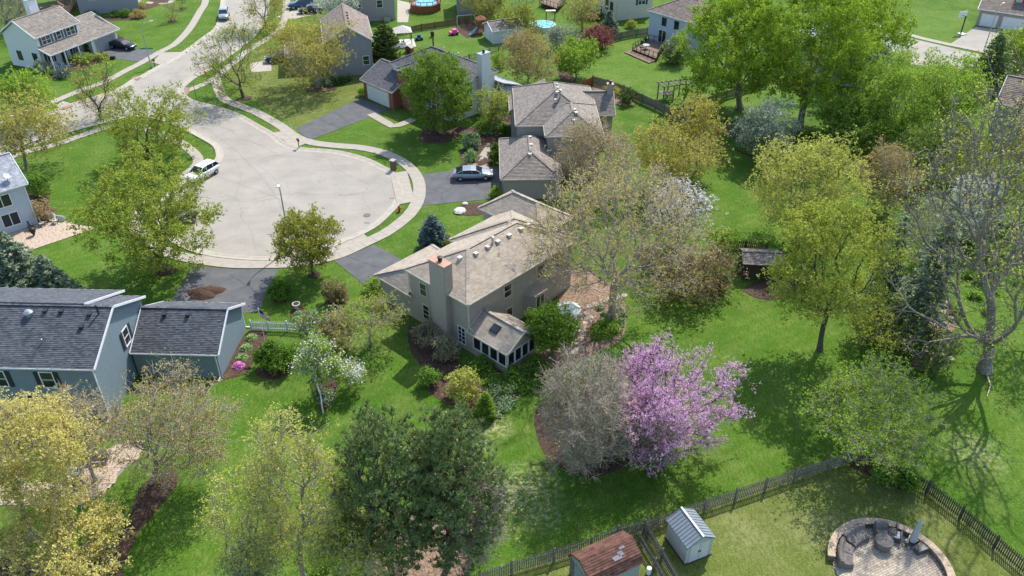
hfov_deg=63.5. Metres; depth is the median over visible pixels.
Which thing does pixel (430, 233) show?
spruce tree
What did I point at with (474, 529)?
twig bush
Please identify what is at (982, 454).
ground
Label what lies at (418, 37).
toy car
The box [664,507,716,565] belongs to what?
metal shed
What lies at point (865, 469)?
mulch bed
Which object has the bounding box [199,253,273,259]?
driveway apron
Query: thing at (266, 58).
parked car
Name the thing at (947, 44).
sidewalk
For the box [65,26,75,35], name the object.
window
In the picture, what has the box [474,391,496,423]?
cone shrub
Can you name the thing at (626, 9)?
cream back house
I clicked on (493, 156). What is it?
round shrub
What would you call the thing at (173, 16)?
young tree
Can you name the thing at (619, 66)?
lawn
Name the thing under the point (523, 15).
budding tree
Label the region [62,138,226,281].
maple tree
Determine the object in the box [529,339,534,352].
window
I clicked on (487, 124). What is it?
round shrub
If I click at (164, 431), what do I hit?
budding tree
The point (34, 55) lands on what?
window
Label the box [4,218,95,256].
paver patio
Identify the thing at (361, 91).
round shrub
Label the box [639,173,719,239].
blossom tree
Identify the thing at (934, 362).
green bush
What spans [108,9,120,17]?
round shrub
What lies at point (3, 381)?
window
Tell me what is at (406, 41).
gazebo
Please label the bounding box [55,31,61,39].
window
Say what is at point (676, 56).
lilac bush
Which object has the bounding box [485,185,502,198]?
round shrub
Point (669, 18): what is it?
white back house
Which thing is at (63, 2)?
log fence
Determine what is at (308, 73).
concrete driveway
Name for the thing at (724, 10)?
silver maple
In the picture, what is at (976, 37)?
driveway
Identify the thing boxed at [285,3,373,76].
grey gable house
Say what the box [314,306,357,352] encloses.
budding tree
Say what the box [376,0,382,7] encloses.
window
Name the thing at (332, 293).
round shrub
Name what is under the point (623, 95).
round shrub
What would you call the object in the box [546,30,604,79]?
bright shrub
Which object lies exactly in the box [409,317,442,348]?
dormant shrub
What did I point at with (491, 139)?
mulch bed
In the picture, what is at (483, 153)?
garden walk
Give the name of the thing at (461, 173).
parked car
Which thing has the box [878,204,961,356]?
spruce tree
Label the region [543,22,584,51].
pale tree
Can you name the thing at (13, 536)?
golden tree
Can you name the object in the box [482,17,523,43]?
white shed
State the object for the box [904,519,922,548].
covered umbrella
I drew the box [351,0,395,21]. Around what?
taupe house
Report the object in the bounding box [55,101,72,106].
driveway apron
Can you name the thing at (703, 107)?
golden tree
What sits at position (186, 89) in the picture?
tactile ramp
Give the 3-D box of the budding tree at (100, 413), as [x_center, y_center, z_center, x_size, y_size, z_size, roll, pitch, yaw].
[-30.114,10.251,57.746,6.996,9.862,7.095,0,35,0]
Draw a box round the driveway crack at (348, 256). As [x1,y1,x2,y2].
[231,112,453,295]
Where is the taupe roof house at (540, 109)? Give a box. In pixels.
[498,78,615,198]
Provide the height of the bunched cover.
0.367 m
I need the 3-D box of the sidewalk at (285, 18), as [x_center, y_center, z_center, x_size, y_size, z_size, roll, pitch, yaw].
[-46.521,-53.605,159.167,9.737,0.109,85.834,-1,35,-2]
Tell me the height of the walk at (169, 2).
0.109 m
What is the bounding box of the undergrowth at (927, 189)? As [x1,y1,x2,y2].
[850,131,1023,225]
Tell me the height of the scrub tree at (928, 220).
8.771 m
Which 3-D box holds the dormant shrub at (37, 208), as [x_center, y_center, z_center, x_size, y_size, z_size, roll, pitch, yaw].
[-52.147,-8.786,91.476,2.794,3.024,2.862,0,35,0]
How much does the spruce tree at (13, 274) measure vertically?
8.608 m
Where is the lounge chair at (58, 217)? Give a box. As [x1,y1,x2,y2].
[51,213,65,221]
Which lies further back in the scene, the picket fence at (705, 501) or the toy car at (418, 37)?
the toy car at (418, 37)
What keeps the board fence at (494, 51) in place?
on the yard lawn at (462, 45)
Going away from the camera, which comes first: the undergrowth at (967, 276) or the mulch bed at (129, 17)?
the undergrowth at (967, 276)
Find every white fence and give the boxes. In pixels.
[248,319,306,331]
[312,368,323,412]
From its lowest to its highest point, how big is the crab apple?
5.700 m
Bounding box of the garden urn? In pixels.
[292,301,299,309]
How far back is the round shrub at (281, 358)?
70.02 m
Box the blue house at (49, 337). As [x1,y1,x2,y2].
[0,287,249,422]
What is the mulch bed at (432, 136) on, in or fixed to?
on the ground at (982, 454)
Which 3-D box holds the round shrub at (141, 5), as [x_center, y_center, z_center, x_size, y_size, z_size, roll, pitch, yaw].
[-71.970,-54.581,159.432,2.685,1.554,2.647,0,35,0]
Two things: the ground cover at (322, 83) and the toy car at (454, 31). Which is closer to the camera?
the ground cover at (322, 83)
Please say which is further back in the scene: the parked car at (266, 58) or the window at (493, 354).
the parked car at (266, 58)
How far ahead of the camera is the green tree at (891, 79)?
102.56 m
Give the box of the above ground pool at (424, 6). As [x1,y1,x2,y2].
[409,0,440,13]
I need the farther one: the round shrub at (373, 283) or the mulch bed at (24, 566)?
the round shrub at (373, 283)
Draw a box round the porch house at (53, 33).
[0,0,119,70]
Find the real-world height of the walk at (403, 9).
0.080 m
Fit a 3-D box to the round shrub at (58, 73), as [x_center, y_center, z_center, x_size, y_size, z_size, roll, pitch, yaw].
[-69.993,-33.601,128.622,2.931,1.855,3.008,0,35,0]
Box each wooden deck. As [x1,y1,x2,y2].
[57,0,74,13]
[539,0,565,11]
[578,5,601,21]
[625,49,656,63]
[632,35,664,59]
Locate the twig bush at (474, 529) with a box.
[435,460,523,574]
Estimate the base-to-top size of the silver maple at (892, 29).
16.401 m
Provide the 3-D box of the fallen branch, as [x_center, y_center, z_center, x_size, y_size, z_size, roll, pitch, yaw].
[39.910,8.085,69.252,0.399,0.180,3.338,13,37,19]
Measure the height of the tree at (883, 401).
7.508 m
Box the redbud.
[592,327,761,478]
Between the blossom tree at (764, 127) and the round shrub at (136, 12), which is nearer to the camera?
the blossom tree at (764, 127)
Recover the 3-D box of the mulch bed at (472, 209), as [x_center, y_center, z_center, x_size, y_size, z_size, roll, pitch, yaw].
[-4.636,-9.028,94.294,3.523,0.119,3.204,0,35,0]
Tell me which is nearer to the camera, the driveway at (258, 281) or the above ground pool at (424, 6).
the driveway at (258, 281)
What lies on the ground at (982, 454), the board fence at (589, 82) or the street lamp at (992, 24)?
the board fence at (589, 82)
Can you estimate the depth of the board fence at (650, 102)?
119.54 m
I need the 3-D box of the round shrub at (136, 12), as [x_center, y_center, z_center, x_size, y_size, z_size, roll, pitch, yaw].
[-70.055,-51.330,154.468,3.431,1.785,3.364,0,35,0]
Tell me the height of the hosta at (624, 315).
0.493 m
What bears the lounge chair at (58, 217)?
on the paver patio at (47, 233)
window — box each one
[0,193,13,208]
[0,211,21,228]
[0,370,9,386]
[16,50,23,59]
[21,394,47,409]
[31,53,37,60]
[37,371,57,387]
[41,34,51,45]
[46,55,54,62]
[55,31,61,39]
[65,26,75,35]
[72,47,78,53]
[121,325,131,346]
[362,55,369,64]
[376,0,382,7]
[419,281,426,297]
[422,303,429,320]
[457,324,465,345]
[473,337,480,352]
[481,342,488,356]
[489,347,497,362]
[498,352,505,367]
[503,282,511,299]
[506,305,512,314]
[508,350,514,367]
[514,345,521,362]
[522,340,528,357]
[523,281,546,315]
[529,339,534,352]
[535,292,544,309]
[536,262,544,279]
[552,253,559,266]
[638,0,645,4]
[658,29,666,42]
[661,17,666,26]
[674,21,678,29]
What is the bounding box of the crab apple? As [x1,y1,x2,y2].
[629,232,754,310]
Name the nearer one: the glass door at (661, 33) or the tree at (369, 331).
the tree at (369, 331)
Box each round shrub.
[25,170,53,197]
[30,59,52,73]
[53,64,72,78]
[68,52,94,64]
[82,43,91,52]
[83,10,99,14]
[92,51,109,59]
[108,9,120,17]
[120,8,129,16]
[129,8,146,17]
[137,0,145,8]
[249,339,297,374]
[264,280,292,302]
[318,277,349,305]
[356,87,365,95]
[362,275,382,296]
[415,364,442,389]
[435,232,453,247]
[441,365,481,405]
[459,131,481,149]
[461,389,478,413]
[462,147,479,162]
[466,353,496,374]
[472,117,502,132]
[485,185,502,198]
[487,150,498,163]
[489,141,498,151]
[491,50,509,68]
[498,124,510,136]
[502,362,530,384]
[522,352,552,377]
[602,86,619,96]
[616,86,639,103]
[625,20,638,28]
[700,226,742,255]
[703,271,730,291]
[867,463,897,487]
[893,465,922,494]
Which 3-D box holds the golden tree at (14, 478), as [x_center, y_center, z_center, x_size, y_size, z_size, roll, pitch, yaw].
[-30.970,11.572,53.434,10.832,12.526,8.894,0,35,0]
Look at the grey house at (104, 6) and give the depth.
156.83 m
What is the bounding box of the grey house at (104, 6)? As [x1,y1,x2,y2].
[77,0,140,14]
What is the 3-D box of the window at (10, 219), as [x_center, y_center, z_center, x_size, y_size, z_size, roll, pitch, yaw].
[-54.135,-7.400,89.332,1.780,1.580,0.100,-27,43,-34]
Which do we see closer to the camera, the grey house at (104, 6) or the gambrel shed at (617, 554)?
the gambrel shed at (617, 554)
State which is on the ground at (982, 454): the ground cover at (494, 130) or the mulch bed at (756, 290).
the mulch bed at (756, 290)
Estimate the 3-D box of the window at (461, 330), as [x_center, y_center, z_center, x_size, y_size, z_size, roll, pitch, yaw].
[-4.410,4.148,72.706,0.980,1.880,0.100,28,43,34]
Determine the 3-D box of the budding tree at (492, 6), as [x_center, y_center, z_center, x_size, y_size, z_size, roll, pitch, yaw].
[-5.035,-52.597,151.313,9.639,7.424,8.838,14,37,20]
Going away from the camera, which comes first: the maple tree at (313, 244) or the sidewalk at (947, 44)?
the maple tree at (313, 244)
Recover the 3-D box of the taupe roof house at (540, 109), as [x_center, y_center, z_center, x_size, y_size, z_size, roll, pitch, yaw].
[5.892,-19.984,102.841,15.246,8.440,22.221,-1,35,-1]
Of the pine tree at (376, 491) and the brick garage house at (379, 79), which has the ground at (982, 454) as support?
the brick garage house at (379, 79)
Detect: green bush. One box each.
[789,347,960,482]
[907,321,973,378]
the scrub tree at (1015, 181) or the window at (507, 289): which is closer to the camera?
the window at (507, 289)
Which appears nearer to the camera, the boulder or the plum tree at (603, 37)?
the boulder
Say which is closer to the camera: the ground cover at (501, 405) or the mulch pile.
the ground cover at (501, 405)
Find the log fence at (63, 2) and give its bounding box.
[38,0,77,10]
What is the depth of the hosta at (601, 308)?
77.98 m
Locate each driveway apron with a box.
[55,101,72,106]
[152,52,180,64]
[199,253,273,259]
[274,131,304,147]
[328,234,366,252]
[390,171,412,204]
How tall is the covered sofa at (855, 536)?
0.833 m
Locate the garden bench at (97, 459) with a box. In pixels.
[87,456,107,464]
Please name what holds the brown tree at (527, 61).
on the ground at (982, 454)
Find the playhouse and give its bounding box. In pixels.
[469,15,486,35]
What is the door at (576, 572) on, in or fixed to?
in the gambrel shed at (617, 554)
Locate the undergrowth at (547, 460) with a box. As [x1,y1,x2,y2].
[541,415,620,475]
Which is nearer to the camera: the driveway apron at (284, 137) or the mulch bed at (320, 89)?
the driveway apron at (284, 137)
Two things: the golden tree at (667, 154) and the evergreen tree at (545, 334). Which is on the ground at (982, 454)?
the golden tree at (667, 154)
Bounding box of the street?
[893,39,1023,76]
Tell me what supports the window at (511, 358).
in the tan house at (473, 290)
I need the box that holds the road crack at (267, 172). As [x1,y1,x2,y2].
[161,21,387,248]
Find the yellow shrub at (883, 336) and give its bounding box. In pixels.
[839,282,929,354]
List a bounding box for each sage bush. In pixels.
[211,528,287,575]
[601,400,663,466]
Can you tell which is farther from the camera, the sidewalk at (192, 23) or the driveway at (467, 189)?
the sidewalk at (192, 23)
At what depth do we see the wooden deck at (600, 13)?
154.58 m
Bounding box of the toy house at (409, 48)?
[403,43,414,53]
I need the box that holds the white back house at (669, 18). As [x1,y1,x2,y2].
[647,0,732,53]
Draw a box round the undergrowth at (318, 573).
[296,527,375,575]
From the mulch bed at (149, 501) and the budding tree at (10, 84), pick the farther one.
the budding tree at (10, 84)
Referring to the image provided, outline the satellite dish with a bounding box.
[3,172,11,179]
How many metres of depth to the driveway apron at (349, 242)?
87.98 m
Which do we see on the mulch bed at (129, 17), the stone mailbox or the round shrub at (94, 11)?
the round shrub at (94, 11)
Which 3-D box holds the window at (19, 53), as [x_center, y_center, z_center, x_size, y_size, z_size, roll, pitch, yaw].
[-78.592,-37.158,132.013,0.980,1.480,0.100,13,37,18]
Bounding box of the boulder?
[453,207,465,214]
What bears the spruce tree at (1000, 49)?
on the ground at (982, 454)
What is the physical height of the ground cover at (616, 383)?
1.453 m
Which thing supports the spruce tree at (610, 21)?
on the ground at (982, 454)
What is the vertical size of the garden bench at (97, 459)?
0.400 m
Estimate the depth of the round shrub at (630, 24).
148.84 m
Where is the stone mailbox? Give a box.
[389,158,396,170]
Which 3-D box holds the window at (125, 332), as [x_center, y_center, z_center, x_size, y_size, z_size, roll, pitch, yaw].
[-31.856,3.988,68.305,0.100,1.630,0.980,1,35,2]
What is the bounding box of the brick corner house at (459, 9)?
[456,0,488,14]
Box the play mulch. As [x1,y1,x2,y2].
[456,21,482,37]
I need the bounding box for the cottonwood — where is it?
[867,28,1023,374]
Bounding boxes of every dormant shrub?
[31,195,55,220]
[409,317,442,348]
[429,332,461,361]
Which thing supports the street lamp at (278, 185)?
on the road
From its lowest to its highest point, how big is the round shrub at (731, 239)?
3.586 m
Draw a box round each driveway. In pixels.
[101,47,155,61]
[172,266,278,312]
[251,61,270,71]
[277,9,316,18]
[289,70,323,74]
[296,98,388,138]
[334,245,401,287]
[422,167,502,205]
[951,27,1022,53]
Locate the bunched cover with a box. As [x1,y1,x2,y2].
[888,527,896,535]
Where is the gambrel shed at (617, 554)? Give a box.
[568,530,642,575]
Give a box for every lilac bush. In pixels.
[289,300,347,347]
[658,31,692,64]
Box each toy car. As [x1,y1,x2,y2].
[415,34,422,40]
[449,28,458,35]
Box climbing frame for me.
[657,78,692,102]
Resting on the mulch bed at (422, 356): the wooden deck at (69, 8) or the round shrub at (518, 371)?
the round shrub at (518, 371)
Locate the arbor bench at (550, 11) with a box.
[546,10,555,20]
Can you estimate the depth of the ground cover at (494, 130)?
111.95 m
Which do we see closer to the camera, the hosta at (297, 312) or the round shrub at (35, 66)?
the hosta at (297, 312)
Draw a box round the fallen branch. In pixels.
[986,373,990,395]
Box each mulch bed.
[0,558,56,575]
[26,187,55,222]
[40,57,101,78]
[64,470,178,575]
[103,15,146,20]
[142,0,169,9]
[153,265,176,275]
[215,329,267,382]
[236,96,251,100]
[255,364,291,379]
[270,296,291,301]
[289,306,306,323]
[304,85,336,91]
[307,271,319,278]
[317,375,336,410]
[325,295,348,307]
[352,513,468,575]
[407,325,531,412]
[419,114,510,143]
[458,202,483,215]
[460,134,509,168]
[534,397,672,477]
[539,269,626,372]
[558,70,574,82]
[592,85,634,105]
[725,144,793,172]
[744,277,798,299]
[849,456,916,488]
[912,312,955,369]
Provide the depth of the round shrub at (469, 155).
103.43 m
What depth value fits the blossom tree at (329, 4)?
146.99 m
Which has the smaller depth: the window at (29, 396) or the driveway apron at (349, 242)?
the window at (29, 396)
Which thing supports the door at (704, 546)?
in the metal shed at (690, 536)
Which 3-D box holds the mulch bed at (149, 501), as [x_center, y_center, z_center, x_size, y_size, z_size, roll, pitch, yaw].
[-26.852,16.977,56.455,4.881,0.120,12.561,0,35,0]
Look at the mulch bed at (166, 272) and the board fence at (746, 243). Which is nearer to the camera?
the mulch bed at (166, 272)
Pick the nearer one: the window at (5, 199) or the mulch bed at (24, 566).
the mulch bed at (24, 566)
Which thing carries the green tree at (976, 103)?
on the ground at (982, 454)
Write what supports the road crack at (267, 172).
on the road
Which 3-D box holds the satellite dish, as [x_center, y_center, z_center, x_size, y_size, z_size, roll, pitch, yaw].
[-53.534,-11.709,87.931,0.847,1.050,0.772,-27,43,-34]
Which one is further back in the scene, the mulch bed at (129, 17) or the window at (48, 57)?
the mulch bed at (129, 17)
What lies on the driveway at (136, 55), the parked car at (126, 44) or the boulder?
the parked car at (126, 44)
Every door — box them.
[486,28,489,40]
[574,564,579,575]
[688,543,700,562]
[698,539,709,558]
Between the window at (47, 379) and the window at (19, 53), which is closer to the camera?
the window at (47, 379)
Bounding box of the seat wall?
[827,518,955,575]
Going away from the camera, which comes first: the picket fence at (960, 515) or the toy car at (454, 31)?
the picket fence at (960, 515)
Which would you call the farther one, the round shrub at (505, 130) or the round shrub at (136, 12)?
the round shrub at (136, 12)
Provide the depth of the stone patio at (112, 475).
60.90 m
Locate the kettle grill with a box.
[29,227,35,235]
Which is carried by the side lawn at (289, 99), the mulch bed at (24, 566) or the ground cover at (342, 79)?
the ground cover at (342, 79)
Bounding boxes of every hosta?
[235,353,248,361]
[240,343,251,351]
[245,333,257,341]
[292,315,300,321]
[294,310,303,315]
[595,305,604,311]
[600,311,607,317]
[617,317,625,323]
[618,311,627,317]
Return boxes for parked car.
[109,38,136,50]
[159,209,197,233]
[184,159,219,182]
[217,6,229,19]
[264,51,287,63]
[287,0,314,9]
[298,3,322,13]
[453,165,492,181]
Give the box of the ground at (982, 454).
[0,0,1023,575]
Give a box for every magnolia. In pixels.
[286,329,351,395]
[339,355,367,388]
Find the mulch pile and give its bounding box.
[187,285,225,300]
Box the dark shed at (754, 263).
[738,248,783,280]
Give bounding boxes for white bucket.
[646,566,651,574]
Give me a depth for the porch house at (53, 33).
132.70 m
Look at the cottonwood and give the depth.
62.98 m
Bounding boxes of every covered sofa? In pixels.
[836,536,854,568]
[843,522,869,548]
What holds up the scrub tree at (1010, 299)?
on the ground at (982, 454)
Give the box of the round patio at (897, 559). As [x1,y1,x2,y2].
[832,527,944,575]
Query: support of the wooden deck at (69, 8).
on the ground at (982, 454)
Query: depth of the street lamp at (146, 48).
130.82 m
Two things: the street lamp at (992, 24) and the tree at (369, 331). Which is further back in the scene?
the street lamp at (992, 24)
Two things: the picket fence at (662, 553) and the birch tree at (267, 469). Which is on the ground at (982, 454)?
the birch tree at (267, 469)
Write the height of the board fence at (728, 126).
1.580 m
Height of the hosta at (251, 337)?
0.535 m
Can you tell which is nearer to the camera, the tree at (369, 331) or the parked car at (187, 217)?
the tree at (369, 331)
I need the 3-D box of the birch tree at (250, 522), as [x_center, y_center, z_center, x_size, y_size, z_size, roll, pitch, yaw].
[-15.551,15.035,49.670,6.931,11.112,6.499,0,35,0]
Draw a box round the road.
[0,0,394,255]
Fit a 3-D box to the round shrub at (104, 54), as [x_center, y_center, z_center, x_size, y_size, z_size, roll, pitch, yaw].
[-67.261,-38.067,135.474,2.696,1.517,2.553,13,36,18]
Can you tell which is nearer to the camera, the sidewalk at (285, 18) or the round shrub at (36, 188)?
the round shrub at (36, 188)
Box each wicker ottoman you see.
[905,535,918,549]
[913,541,928,555]
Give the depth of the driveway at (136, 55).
138.20 m
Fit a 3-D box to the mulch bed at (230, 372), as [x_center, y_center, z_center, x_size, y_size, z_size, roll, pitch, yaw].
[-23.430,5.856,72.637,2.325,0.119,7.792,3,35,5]
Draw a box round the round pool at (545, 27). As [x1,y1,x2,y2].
[530,20,555,32]
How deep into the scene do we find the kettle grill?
88.86 m
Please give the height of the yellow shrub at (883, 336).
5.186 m
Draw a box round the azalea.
[232,361,244,369]
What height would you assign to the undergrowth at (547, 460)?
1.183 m
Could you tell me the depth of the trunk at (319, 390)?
67.08 m
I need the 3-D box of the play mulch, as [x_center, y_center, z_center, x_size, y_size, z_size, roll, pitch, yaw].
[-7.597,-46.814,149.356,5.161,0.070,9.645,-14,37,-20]
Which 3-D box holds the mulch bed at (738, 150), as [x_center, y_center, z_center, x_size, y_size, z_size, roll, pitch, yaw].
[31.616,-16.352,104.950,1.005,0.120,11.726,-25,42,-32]
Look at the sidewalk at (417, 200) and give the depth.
94.86 m
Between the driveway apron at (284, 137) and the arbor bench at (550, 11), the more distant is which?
the arbor bench at (550, 11)
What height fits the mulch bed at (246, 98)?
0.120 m
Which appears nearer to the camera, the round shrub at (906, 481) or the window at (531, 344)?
the round shrub at (906, 481)
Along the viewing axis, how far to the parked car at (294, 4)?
158.83 m
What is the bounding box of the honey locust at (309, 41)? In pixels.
[254,6,358,90]
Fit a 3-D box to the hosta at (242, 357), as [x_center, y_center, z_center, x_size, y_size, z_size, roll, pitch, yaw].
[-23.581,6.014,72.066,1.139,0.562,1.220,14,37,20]
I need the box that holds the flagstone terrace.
[547,316,589,351]
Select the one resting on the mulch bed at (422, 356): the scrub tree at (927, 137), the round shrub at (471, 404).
the round shrub at (471, 404)
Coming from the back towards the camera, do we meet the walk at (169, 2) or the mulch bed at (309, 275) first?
the walk at (169, 2)
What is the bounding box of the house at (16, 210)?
[0,152,39,233]
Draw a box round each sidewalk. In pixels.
[1,0,208,122]
[13,123,203,178]
[129,79,425,268]
[189,0,289,91]
[903,32,985,52]
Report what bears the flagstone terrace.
on the mulch bed at (588, 346)
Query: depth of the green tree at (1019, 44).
127.92 m
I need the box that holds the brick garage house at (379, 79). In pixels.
[359,46,520,120]
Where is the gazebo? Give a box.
[393,25,415,47]
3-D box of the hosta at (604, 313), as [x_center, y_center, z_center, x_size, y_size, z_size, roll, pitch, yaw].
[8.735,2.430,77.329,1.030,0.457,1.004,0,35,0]
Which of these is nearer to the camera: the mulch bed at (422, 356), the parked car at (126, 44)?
the mulch bed at (422, 356)
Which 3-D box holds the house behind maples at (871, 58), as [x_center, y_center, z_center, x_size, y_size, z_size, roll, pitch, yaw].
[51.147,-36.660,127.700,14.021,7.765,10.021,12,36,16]
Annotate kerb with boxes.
[0,0,402,260]
[1,0,224,133]
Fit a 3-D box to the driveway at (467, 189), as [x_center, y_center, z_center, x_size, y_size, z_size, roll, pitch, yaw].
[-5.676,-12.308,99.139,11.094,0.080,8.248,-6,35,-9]
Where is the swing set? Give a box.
[456,14,475,29]
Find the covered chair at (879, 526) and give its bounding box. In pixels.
[872,520,888,535]
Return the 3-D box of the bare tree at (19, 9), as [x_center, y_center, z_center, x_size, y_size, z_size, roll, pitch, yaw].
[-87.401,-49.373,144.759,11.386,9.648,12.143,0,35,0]
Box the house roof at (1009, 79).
[988,75,1023,141]
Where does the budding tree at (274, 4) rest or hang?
on the ground at (982, 454)
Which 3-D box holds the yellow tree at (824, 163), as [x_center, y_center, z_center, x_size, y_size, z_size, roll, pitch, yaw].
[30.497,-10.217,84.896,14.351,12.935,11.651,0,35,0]
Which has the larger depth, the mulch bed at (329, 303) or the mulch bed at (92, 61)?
the mulch bed at (92, 61)
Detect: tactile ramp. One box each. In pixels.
[59,103,72,109]
[184,87,189,94]
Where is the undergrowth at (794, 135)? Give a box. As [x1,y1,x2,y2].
[711,115,840,155]
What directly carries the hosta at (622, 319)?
on the mulch bed at (588, 346)
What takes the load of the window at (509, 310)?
in the tan house at (473, 290)
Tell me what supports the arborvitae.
on the ground at (982, 454)
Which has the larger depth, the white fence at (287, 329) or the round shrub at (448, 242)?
the round shrub at (448, 242)
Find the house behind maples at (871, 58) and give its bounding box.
[798,26,893,86]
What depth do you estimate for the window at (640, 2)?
153.16 m
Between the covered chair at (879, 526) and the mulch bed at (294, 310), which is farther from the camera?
the mulch bed at (294, 310)
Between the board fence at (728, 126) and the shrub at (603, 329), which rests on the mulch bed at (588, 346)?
the shrub at (603, 329)
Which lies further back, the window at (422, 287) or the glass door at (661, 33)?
the glass door at (661, 33)
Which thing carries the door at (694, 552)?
in the metal shed at (690, 536)
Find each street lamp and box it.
[140,20,152,67]
[277,184,290,246]
[984,2,1004,46]
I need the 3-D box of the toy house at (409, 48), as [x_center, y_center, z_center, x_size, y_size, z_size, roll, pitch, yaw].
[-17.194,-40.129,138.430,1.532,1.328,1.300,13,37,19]
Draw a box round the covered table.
[874,533,893,552]
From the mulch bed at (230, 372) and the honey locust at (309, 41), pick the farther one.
the honey locust at (309, 41)
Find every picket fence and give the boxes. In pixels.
[474,448,864,575]
[638,531,664,575]
[645,523,677,575]
[867,451,1023,573]
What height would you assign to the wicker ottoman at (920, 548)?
0.450 m
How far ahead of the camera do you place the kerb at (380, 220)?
107.00 m
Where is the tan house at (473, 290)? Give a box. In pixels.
[374,190,575,372]
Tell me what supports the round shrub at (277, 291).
on the mulch bed at (280, 300)
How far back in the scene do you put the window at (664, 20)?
140.20 m
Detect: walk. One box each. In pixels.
[145,0,173,4]
[367,113,416,127]
[397,0,409,21]
[479,143,491,167]
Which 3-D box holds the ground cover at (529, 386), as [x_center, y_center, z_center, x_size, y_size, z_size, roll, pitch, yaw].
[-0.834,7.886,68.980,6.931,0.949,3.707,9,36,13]
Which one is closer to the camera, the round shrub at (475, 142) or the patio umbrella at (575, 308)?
the patio umbrella at (575, 308)
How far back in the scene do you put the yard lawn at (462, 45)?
142.55 m
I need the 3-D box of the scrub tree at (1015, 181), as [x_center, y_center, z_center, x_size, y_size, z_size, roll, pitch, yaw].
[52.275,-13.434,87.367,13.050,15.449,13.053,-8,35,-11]
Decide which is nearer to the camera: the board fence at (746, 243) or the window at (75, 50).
the board fence at (746, 243)
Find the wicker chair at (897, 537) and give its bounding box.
[889,521,902,543]
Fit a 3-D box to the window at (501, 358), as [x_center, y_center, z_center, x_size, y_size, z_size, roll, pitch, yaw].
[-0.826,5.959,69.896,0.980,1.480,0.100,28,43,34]
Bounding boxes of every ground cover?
[310,75,339,85]
[317,387,339,405]
[321,72,352,85]
[469,363,540,396]
[478,120,507,135]
[479,381,519,419]
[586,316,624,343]
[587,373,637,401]
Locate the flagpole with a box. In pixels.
[257,308,269,340]
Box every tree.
[0,0,44,25]
[0,65,60,120]
[0,82,79,170]
[0,230,84,288]
[0,385,111,538]
[0,470,134,575]
[28,253,82,288]
[31,379,136,480]
[62,53,123,120]
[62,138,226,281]
[94,79,208,165]
[98,348,252,496]
[162,0,184,20]
[186,14,265,103]
[186,455,308,575]
[228,401,359,575]
[235,0,293,27]
[266,202,345,276]
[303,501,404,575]
[310,0,362,22]
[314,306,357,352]
[325,399,446,575]
[329,288,410,351]
[397,45,476,133]
[399,397,513,575]
[415,214,450,249]
[459,0,509,22]
[473,83,510,129]
[495,1,547,37]
[498,19,560,84]
[523,299,582,356]
[533,341,646,483]
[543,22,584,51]
[544,113,641,197]
[554,0,606,30]
[577,22,617,49]
[600,10,620,37]
[623,114,733,194]
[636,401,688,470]
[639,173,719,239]
[666,89,731,169]
[728,95,806,158]
[739,124,885,241]
[756,172,917,351]
[808,91,906,159]
[828,46,979,143]
[844,134,934,219]
[857,214,909,312]
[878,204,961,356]
[885,185,970,268]
[894,108,992,182]
[904,47,1002,143]
[930,93,1023,230]
[937,169,1010,241]
[967,32,1014,97]
[983,230,1023,328]
[985,23,1023,75]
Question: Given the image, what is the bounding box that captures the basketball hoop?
[957,11,967,35]
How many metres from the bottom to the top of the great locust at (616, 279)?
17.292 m
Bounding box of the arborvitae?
[371,24,402,63]
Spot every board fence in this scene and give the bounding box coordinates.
[397,16,469,35]
[462,44,509,59]
[579,75,593,86]
[593,76,673,117]
[607,28,647,44]
[672,81,766,117]
[672,109,744,143]
[713,239,768,248]
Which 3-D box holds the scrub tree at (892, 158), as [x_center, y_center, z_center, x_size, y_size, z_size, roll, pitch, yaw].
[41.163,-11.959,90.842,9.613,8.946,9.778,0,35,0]
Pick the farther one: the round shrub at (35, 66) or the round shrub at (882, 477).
the round shrub at (35, 66)
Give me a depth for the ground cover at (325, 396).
67.75 m
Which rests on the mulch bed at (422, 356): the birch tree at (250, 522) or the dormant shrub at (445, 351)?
the dormant shrub at (445, 351)
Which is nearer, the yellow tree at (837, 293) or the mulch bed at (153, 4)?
the yellow tree at (837, 293)
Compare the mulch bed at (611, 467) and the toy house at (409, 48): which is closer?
the mulch bed at (611, 467)
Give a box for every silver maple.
[671,0,808,114]
[743,0,889,129]
[817,0,918,68]
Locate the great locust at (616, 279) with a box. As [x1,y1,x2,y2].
[510,146,731,323]
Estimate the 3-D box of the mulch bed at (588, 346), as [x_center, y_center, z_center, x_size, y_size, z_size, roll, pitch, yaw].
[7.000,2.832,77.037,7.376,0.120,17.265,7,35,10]
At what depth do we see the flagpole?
71.08 m
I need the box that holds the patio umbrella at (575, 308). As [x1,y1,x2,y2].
[557,301,581,316]
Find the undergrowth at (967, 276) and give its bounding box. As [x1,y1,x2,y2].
[907,215,1023,321]
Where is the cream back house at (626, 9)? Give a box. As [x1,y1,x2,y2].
[597,0,652,20]
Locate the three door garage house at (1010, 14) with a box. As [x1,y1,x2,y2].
[976,0,1023,30]
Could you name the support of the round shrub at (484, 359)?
on the mulch bed at (422, 356)
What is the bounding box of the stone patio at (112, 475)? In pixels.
[0,440,144,505]
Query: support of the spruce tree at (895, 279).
on the ground at (982, 454)
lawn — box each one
[224,36,363,126]
[403,11,584,82]
[496,453,1023,575]
[593,11,972,121]

